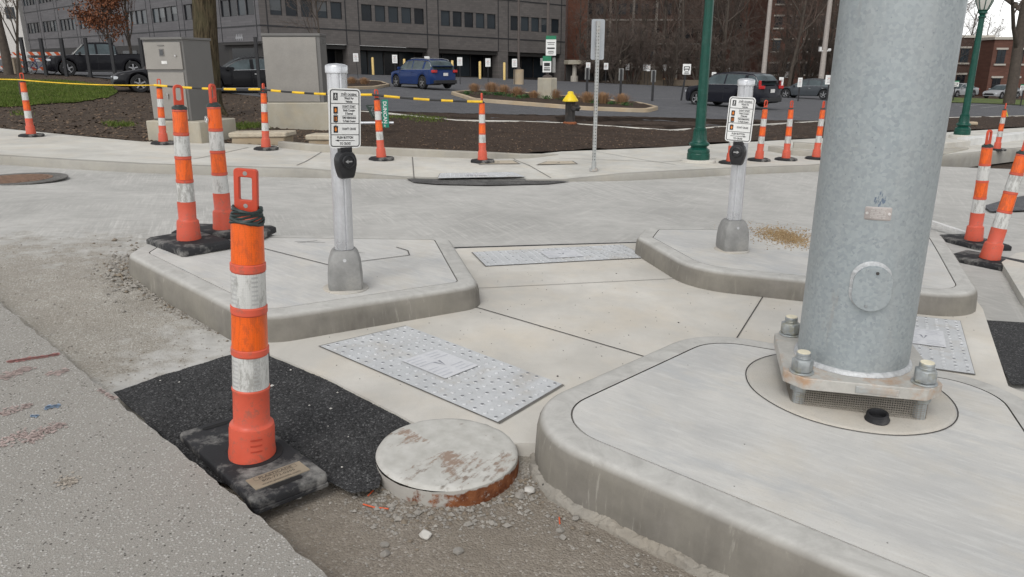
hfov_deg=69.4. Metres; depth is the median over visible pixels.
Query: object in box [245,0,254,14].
window
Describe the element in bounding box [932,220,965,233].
board strip
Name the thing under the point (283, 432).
asphalt grain
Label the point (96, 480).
pavement
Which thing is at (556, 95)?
dry grass tuft
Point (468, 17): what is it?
window
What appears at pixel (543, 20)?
window
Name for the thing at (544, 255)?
tactile panel
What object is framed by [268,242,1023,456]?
walkway
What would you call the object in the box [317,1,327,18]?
window
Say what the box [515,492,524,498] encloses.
stone
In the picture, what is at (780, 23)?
window
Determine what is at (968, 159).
kerb
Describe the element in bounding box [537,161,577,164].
utility cover
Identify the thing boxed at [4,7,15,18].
window
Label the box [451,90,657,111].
planted island
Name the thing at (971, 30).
bare tree
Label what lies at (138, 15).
window
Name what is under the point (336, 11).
window
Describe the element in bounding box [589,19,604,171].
perforated sign post
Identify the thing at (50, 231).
road
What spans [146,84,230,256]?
channelizer
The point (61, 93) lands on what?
grass
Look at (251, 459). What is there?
channelizer
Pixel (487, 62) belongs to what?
parking sign
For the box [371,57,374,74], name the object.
bollard
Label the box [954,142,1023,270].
channelizer
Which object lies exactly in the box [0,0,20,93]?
bare tree
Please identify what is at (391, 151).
kerb
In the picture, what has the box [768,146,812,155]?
kerb block
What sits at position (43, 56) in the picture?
fence post
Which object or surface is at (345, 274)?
push button post
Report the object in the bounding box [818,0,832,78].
light pole
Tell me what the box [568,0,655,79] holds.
bare tree
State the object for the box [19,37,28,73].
fence post
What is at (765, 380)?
pole footing
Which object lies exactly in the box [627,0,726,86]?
bare tree
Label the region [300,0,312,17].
window
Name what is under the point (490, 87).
dry grass tuft
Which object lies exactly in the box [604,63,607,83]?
parking sign
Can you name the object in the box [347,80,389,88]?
planted island
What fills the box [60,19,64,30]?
window
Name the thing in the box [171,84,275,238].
channelizer
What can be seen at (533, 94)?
dry grass tuft
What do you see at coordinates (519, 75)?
light pole
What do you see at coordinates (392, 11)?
window
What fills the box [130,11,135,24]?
window
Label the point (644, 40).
bare bush
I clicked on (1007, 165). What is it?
ground
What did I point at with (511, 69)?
shop window
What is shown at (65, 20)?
window
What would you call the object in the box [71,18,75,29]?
window
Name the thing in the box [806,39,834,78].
bare bush
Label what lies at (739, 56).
bare bush
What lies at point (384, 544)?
stone
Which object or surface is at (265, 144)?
channelizer
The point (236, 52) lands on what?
low window
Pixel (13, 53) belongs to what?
barricade
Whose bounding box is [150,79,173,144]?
channelizer
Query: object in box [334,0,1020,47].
sky
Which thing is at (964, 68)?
brick house
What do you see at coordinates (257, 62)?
fence post
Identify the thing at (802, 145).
kerb block
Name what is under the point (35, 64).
bicycle
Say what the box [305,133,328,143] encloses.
concrete block
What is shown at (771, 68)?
bare bush
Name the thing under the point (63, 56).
fence post
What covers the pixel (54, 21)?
window
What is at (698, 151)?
street lamp
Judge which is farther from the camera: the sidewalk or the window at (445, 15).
the window at (445, 15)
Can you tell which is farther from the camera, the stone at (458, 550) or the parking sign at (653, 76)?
the parking sign at (653, 76)
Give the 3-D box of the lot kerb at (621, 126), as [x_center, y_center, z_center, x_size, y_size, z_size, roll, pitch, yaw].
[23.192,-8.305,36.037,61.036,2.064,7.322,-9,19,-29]
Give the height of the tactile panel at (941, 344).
0.044 m
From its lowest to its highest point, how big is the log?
0.172 m
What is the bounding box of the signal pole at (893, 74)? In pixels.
[774,0,967,419]
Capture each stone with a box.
[380,541,388,547]
[380,549,389,556]
[419,529,431,539]
[453,547,463,554]
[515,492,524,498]
[524,486,534,492]
[556,527,564,532]
[559,534,566,540]
[572,515,579,520]
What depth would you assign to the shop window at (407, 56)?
75.76 m
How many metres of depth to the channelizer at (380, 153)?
12.63 m
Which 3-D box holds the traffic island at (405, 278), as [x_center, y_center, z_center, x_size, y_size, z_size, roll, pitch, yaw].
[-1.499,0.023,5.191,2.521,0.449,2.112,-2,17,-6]
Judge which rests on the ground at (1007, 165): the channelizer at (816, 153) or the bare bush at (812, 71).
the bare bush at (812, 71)
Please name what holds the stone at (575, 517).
on the road
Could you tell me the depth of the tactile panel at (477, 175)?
11.73 m
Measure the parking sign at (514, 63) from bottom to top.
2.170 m
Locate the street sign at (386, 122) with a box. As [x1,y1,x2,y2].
[361,100,393,126]
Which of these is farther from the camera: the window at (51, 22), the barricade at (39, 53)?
the window at (51, 22)
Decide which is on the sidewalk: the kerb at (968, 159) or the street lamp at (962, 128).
the street lamp at (962, 128)
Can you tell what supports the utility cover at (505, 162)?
on the sidewalk
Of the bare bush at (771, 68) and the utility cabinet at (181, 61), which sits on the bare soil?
the utility cabinet at (181, 61)
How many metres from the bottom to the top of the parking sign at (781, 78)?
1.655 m
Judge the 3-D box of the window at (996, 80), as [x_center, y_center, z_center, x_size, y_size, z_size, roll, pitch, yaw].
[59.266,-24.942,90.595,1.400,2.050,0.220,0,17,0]
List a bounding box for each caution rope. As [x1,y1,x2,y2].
[0,79,153,85]
[154,84,482,102]
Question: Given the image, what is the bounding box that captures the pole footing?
[745,354,958,435]
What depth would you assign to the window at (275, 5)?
64.66 m
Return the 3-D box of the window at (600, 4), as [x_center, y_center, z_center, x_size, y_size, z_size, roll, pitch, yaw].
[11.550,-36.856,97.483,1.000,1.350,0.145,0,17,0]
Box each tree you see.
[0,0,13,74]
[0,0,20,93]
[58,0,132,72]
[97,0,134,53]
[192,0,228,115]
[274,0,327,32]
[565,0,608,64]
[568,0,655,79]
[594,0,622,82]
[607,0,688,79]
[619,0,723,72]
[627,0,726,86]
[638,0,716,69]
[650,0,748,58]
[664,0,734,79]
[672,0,757,72]
[685,0,762,71]
[687,0,764,67]
[712,0,775,65]
[738,0,824,85]
[749,0,836,81]
[752,0,836,73]
[755,0,838,67]
[765,0,835,77]
[775,0,838,85]
[776,0,839,72]
[779,0,837,78]
[783,0,839,70]
[956,2,981,78]
[965,1,996,36]
[967,0,1023,104]
[976,11,1010,36]
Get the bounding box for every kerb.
[0,147,1021,181]
[278,141,557,158]
[362,111,1023,130]
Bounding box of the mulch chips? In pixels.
[0,76,1023,152]
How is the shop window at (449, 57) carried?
in the office building at (472, 33)
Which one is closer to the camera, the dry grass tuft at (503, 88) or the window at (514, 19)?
the dry grass tuft at (503, 88)
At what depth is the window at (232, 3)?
67.15 m
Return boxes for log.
[970,121,977,125]
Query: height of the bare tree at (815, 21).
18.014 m
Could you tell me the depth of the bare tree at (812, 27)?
84.77 m
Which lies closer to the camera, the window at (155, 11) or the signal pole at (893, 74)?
the signal pole at (893, 74)
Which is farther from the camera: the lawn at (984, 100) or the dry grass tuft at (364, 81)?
the lawn at (984, 100)
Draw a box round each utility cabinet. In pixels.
[140,37,235,143]
[261,33,328,129]
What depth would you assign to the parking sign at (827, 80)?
52.06 m
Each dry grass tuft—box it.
[347,76,358,82]
[358,77,370,83]
[468,82,481,91]
[482,82,499,91]
[497,84,511,93]
[508,86,525,96]
[529,90,539,97]
[550,89,563,98]
[577,91,593,102]
[593,92,610,102]
[611,93,632,103]
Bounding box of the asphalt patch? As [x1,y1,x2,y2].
[114,353,410,492]
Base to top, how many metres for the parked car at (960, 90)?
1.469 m
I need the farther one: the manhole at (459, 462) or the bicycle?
the bicycle
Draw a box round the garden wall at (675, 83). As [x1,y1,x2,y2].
[639,80,698,85]
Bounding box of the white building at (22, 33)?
[0,0,30,57]
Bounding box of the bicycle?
[23,56,56,74]
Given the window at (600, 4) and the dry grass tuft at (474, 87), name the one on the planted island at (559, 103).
the dry grass tuft at (474, 87)
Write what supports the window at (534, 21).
in the office building at (472, 33)
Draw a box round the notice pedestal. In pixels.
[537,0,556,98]
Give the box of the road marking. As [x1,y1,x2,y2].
[383,81,1004,107]
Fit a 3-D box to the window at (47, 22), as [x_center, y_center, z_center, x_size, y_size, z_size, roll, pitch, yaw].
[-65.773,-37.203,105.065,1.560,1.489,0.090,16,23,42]
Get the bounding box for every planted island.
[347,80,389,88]
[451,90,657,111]
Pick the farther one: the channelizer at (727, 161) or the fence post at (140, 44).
the fence post at (140, 44)
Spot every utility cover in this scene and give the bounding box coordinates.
[479,160,519,163]
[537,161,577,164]
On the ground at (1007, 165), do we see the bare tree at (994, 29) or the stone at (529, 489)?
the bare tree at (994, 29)
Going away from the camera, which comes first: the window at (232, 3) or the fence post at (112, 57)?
the fence post at (112, 57)
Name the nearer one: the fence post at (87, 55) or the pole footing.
the pole footing
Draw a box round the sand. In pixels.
[745,221,810,250]
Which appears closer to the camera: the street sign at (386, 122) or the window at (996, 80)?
the street sign at (386, 122)
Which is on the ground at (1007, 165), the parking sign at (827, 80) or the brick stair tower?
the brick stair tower
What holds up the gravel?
on the road
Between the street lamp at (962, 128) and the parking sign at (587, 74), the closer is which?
the street lamp at (962, 128)
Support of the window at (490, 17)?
in the office building at (472, 33)
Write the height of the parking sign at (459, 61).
2.064 m
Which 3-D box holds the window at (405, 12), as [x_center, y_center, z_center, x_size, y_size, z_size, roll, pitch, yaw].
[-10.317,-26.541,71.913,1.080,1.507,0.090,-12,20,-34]
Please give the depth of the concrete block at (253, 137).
14.41 m
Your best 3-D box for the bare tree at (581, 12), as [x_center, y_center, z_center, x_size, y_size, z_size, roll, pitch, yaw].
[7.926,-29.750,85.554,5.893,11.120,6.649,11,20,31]
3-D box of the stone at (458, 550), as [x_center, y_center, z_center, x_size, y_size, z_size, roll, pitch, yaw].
[-0.187,0.915,2.575,0.034,0.019,0.035,8,18,24]
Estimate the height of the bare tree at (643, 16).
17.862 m
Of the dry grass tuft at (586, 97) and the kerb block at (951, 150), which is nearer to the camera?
the kerb block at (951, 150)
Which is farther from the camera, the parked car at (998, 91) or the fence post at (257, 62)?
the parked car at (998, 91)
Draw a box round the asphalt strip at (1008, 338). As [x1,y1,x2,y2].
[987,320,1023,383]
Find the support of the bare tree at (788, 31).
on the lawn
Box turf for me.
[1,79,117,106]
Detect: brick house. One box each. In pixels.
[955,35,994,82]
[974,37,1023,97]
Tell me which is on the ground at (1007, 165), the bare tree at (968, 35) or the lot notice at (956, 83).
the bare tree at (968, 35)
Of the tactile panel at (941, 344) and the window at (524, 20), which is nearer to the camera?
the tactile panel at (941, 344)
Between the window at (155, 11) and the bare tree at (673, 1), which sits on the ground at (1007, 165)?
the bare tree at (673, 1)
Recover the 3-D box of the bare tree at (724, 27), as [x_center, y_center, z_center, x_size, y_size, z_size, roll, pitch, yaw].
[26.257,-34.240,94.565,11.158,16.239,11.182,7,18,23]
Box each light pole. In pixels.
[515,0,523,84]
[761,0,771,72]
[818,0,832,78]
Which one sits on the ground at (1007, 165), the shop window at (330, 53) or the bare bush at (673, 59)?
the bare bush at (673, 59)
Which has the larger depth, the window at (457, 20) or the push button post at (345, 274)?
the window at (457, 20)
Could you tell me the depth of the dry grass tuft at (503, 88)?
36.87 m
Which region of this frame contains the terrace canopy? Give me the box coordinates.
[564,60,620,81]
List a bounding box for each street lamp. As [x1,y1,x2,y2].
[680,0,715,163]
[948,0,993,138]
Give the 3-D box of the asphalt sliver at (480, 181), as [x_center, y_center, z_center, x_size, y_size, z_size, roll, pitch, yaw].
[-0.324,-1.638,11.342,2.562,0.094,0.690,-2,17,-8]
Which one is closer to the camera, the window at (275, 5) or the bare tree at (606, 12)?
the window at (275, 5)
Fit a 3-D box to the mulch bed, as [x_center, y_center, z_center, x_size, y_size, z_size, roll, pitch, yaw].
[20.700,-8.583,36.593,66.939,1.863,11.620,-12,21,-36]
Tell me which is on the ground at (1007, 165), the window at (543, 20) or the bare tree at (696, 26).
the bare tree at (696, 26)
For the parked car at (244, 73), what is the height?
1.469 m
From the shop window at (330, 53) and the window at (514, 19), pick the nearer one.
the shop window at (330, 53)
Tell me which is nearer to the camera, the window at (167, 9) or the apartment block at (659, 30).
the window at (167, 9)
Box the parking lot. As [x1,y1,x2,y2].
[0,57,1023,129]
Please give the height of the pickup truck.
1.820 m
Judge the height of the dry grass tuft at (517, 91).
0.508 m
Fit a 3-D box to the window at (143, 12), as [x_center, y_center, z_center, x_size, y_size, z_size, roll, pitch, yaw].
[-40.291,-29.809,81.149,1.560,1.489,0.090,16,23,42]
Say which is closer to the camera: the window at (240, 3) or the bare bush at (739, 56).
the window at (240, 3)
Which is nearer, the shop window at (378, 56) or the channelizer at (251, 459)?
the channelizer at (251, 459)
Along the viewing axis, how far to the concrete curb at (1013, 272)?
6.25 m
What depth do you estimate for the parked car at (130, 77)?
28.93 m
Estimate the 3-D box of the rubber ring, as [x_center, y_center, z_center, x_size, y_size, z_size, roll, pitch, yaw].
[1.548,0.543,3.134,0.100,0.036,0.100,-6,22,2]
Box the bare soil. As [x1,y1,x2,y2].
[0,73,328,145]
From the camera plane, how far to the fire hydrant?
22.18 m
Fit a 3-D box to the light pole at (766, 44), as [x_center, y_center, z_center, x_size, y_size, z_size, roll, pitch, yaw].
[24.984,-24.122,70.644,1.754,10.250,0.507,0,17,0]
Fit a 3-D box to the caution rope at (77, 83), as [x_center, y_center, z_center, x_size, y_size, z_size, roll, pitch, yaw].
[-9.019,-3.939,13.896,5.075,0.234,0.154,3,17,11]
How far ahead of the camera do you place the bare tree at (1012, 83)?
59.08 m
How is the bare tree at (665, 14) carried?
on the ground at (1007, 165)
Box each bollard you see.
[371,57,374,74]
[479,61,480,78]
[503,62,505,79]
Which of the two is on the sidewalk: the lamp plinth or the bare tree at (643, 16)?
the lamp plinth
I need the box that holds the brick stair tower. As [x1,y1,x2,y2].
[565,0,587,68]
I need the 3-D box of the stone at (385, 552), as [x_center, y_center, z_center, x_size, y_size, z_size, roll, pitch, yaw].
[-0.440,0.917,2.563,0.032,0.024,0.034,8,18,24]
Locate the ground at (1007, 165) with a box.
[0,71,1023,168]
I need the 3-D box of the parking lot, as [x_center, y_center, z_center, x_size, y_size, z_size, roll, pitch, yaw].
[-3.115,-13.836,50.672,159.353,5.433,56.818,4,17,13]
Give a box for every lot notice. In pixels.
[952,81,958,100]
[1020,84,1023,105]
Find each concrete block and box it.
[228,130,295,145]
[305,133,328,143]
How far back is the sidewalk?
12.98 m
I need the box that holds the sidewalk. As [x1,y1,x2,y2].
[0,128,1023,178]
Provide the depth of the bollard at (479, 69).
70.87 m
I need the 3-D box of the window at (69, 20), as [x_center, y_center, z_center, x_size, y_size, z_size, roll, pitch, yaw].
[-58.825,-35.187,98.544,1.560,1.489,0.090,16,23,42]
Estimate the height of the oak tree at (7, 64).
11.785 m
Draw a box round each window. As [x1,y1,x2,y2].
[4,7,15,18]
[46,21,50,31]
[50,21,53,31]
[53,20,56,31]
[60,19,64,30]
[64,19,68,30]
[67,18,71,29]
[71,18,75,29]
[123,51,136,53]
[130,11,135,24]
[135,10,141,24]
[141,10,146,23]
[152,8,158,22]
[158,7,164,22]
[164,7,171,21]
[171,6,177,21]
[184,4,191,19]
[220,0,228,16]
[228,0,236,16]
[232,48,254,58]
[237,0,245,15]
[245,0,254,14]
[269,0,281,15]
[285,0,297,16]
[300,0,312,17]
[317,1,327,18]
[327,50,334,63]
[330,2,341,18]
[360,51,367,73]
[361,4,371,20]
[368,51,383,74]
[375,5,384,21]
[384,52,398,74]
[388,6,398,22]
[400,52,413,66]
[401,7,410,23]
[414,8,423,24]
[441,10,449,25]
[443,54,455,73]
[453,11,461,26]
[457,55,469,75]
[464,12,472,27]
[471,55,482,75]
[476,13,483,28]
[487,14,494,28]
[509,57,516,76]
[511,16,517,30]
[521,17,528,30]
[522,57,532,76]
[531,17,538,31]
[534,58,543,77]
[541,18,546,31]
[551,19,558,32]
[596,3,603,13]
[770,38,780,52]
[774,15,784,28]
[956,73,966,82]
[958,46,971,63]
[991,76,1002,87]
[993,48,1008,64]
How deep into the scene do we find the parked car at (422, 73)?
41.87 m
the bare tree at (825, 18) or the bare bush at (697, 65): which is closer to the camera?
the bare bush at (697, 65)
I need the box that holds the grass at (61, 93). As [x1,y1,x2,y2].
[0,78,447,129]
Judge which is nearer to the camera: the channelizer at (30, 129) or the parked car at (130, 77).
the channelizer at (30, 129)
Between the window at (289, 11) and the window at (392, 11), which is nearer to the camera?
the window at (289, 11)
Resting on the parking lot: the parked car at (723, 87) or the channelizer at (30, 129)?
the parked car at (723, 87)
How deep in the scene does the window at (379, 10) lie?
70.34 m
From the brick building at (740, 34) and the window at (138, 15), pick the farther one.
the brick building at (740, 34)
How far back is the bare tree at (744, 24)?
78.46 m
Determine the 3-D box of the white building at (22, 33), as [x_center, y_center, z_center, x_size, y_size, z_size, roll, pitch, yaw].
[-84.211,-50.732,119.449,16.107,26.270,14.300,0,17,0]
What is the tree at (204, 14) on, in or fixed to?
on the bare soil
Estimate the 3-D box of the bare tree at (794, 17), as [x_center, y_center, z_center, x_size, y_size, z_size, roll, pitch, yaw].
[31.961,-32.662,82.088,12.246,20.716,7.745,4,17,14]
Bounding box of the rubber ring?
[864,408,889,425]
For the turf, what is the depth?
26.42 m
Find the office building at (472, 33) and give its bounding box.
[21,0,565,80]
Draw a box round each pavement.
[0,303,326,576]
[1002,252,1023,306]
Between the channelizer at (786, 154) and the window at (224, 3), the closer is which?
the channelizer at (786, 154)
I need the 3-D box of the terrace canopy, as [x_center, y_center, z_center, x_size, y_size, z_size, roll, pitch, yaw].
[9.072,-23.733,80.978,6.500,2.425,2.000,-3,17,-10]
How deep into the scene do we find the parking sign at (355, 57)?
60.14 m
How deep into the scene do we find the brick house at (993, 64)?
90.27 m
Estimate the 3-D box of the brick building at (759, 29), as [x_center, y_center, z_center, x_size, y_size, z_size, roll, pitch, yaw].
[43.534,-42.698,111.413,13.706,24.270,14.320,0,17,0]
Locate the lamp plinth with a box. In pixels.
[944,138,970,148]
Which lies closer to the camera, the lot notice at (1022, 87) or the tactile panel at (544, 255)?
the tactile panel at (544, 255)
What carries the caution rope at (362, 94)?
attached to the channelizer at (482, 155)
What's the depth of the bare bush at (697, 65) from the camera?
76.32 m
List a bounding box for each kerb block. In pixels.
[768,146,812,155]
[793,142,821,149]
[943,147,968,154]
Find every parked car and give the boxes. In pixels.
[111,66,234,92]
[221,56,266,87]
[391,58,456,88]
[685,71,783,106]
[781,78,829,98]
[953,83,979,96]
[982,84,1022,98]
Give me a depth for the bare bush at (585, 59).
76.18 m
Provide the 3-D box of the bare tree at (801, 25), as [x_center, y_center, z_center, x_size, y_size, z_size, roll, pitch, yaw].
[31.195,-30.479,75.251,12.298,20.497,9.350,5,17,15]
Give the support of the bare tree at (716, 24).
on the lawn
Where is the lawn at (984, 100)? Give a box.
[952,97,1023,104]
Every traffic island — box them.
[128,235,479,342]
[529,337,1023,576]
[635,228,977,315]
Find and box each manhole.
[0,172,67,185]
[376,418,518,507]
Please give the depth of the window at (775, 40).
106.24 m
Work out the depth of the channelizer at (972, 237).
7.55 m
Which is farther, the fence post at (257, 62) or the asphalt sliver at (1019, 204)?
the fence post at (257, 62)
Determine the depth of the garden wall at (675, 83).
76.84 m
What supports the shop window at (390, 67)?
in the office building at (472, 33)
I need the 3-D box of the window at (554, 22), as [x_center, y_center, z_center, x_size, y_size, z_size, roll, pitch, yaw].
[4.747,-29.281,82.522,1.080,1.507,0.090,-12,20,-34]
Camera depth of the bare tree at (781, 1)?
92.32 m
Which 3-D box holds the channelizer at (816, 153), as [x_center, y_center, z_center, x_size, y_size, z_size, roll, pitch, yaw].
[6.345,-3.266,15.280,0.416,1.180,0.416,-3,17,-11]
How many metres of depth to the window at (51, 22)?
104.16 m
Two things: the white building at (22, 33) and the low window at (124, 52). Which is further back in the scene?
the white building at (22, 33)
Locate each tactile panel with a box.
[319,325,563,423]
[438,172,524,177]
[471,245,640,265]
[912,316,975,374]
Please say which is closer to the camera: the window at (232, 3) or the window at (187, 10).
the window at (232, 3)
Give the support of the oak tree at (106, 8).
on the parking lot
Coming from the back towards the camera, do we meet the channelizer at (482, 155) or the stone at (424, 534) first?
the channelizer at (482, 155)
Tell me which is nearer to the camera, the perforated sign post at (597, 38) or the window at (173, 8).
the perforated sign post at (597, 38)
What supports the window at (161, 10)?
in the office building at (472, 33)
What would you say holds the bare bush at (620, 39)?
on the ground at (1007, 165)
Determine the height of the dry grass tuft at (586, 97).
0.520 m
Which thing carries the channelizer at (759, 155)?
on the sidewalk
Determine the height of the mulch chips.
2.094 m
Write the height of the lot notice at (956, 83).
1.786 m
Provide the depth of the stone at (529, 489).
2.94 m
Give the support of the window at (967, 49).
in the brick house at (964, 68)
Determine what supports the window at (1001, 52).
in the brick house at (993, 64)
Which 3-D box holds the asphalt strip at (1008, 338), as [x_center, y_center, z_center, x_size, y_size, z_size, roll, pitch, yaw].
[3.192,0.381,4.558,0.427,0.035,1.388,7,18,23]
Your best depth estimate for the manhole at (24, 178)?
9.94 m
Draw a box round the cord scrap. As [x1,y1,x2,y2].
[363,503,388,509]
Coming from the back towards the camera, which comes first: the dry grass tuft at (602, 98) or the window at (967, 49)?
the window at (967, 49)
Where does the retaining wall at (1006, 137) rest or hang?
on the sidewalk
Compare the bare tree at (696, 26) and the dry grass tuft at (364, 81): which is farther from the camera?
the bare tree at (696, 26)
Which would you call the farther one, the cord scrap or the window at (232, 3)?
the window at (232, 3)
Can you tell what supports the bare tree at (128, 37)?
on the ground at (1007, 165)
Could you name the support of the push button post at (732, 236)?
on the traffic island at (693, 257)
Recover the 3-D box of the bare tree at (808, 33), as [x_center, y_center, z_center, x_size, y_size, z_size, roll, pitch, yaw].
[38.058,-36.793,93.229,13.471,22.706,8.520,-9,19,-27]
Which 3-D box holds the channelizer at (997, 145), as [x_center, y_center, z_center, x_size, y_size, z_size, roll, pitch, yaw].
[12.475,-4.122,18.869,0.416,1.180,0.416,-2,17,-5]
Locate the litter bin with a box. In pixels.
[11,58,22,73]
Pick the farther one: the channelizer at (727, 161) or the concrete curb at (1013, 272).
the channelizer at (727, 161)
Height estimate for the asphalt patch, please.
0.079 m
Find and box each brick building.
[724,0,750,70]
[745,0,838,86]
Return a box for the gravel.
[0,235,668,576]
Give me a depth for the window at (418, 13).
72.75 m
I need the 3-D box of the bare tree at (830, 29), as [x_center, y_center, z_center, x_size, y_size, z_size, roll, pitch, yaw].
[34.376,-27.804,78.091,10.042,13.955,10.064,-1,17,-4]
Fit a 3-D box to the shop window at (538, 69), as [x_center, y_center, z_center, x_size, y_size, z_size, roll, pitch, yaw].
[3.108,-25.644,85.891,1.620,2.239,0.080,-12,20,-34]
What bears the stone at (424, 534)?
on the road
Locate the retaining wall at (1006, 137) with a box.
[957,131,1023,151]
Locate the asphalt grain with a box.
[152,361,396,473]
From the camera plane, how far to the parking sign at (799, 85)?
48.64 m
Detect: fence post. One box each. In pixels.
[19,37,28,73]
[38,38,48,75]
[58,38,68,76]
[83,38,92,77]
[107,38,116,73]
[137,38,144,67]
[253,37,261,94]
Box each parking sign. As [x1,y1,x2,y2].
[353,53,358,74]
[392,55,396,70]
[457,57,461,83]
[485,58,489,66]
[512,59,516,83]
[585,68,589,93]
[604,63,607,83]
[619,69,623,93]
[651,70,655,100]
[680,64,690,100]
[779,77,783,96]
[797,78,802,100]
[825,75,830,100]
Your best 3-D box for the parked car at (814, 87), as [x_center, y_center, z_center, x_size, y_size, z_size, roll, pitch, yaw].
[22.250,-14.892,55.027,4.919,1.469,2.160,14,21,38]
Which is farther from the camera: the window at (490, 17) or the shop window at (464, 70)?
the shop window at (464, 70)
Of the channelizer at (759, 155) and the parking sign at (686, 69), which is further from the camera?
the parking sign at (686, 69)
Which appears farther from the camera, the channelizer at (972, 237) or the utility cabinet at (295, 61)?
the utility cabinet at (295, 61)
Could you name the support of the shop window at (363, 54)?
in the office building at (472, 33)
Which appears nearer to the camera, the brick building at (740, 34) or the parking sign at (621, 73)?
the parking sign at (621, 73)
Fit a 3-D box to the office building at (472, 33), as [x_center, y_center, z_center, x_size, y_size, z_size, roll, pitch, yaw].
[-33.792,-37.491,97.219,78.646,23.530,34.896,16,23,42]
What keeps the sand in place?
on the traffic island at (693, 257)
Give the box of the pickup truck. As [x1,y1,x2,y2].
[46,42,145,75]
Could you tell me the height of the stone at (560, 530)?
0.021 m
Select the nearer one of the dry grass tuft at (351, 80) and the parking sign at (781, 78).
the dry grass tuft at (351, 80)
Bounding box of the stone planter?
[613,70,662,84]
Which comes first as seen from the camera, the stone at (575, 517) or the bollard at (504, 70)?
the stone at (575, 517)
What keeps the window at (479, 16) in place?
in the office building at (472, 33)
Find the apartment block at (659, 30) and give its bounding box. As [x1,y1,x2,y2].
[586,0,726,81]
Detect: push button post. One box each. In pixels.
[323,63,368,294]
[714,78,755,253]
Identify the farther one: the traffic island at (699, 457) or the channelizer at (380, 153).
the channelizer at (380, 153)
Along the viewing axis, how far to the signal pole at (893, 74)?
3.05 m
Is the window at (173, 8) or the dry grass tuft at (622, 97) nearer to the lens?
the dry grass tuft at (622, 97)
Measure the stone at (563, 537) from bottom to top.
0.020 m
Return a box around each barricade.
[10,51,24,72]
[25,52,59,73]
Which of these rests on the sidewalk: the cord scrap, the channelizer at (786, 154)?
the channelizer at (786, 154)
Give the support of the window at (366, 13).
in the office building at (472, 33)
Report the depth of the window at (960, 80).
94.17 m
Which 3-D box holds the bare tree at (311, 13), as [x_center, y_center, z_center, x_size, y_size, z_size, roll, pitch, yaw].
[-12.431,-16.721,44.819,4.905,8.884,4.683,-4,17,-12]
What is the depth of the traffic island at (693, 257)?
5.69 m
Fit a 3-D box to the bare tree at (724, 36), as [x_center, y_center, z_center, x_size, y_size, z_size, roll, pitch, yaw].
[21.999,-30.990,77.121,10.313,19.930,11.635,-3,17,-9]
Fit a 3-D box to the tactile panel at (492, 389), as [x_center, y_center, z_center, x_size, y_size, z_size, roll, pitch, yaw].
[-0.387,0.405,3.956,1.351,0.055,0.578,14,21,38]
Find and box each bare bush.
[574,33,623,82]
[584,15,648,83]
[601,16,668,83]
[647,24,693,85]
[676,35,724,79]
[713,33,756,71]
[749,35,807,85]
[781,30,832,84]
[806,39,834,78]
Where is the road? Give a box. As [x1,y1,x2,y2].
[0,133,1023,576]
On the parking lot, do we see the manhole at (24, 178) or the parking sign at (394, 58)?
the parking sign at (394, 58)
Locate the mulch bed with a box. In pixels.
[360,110,1023,153]
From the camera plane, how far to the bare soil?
20.58 m
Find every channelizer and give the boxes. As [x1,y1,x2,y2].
[18,73,44,136]
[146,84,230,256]
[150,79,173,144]
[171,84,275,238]
[180,168,328,514]
[254,83,278,150]
[369,89,393,160]
[471,93,493,163]
[718,141,732,164]
[747,100,770,161]
[774,101,797,160]
[804,101,825,159]
[940,130,1011,250]
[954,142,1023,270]
[993,103,1007,150]
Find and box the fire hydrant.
[563,91,580,123]
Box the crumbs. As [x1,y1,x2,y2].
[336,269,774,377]
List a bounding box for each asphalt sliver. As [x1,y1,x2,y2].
[408,178,566,184]
[985,196,1023,210]
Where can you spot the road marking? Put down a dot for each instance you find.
(681, 85)
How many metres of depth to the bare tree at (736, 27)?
89.19 m

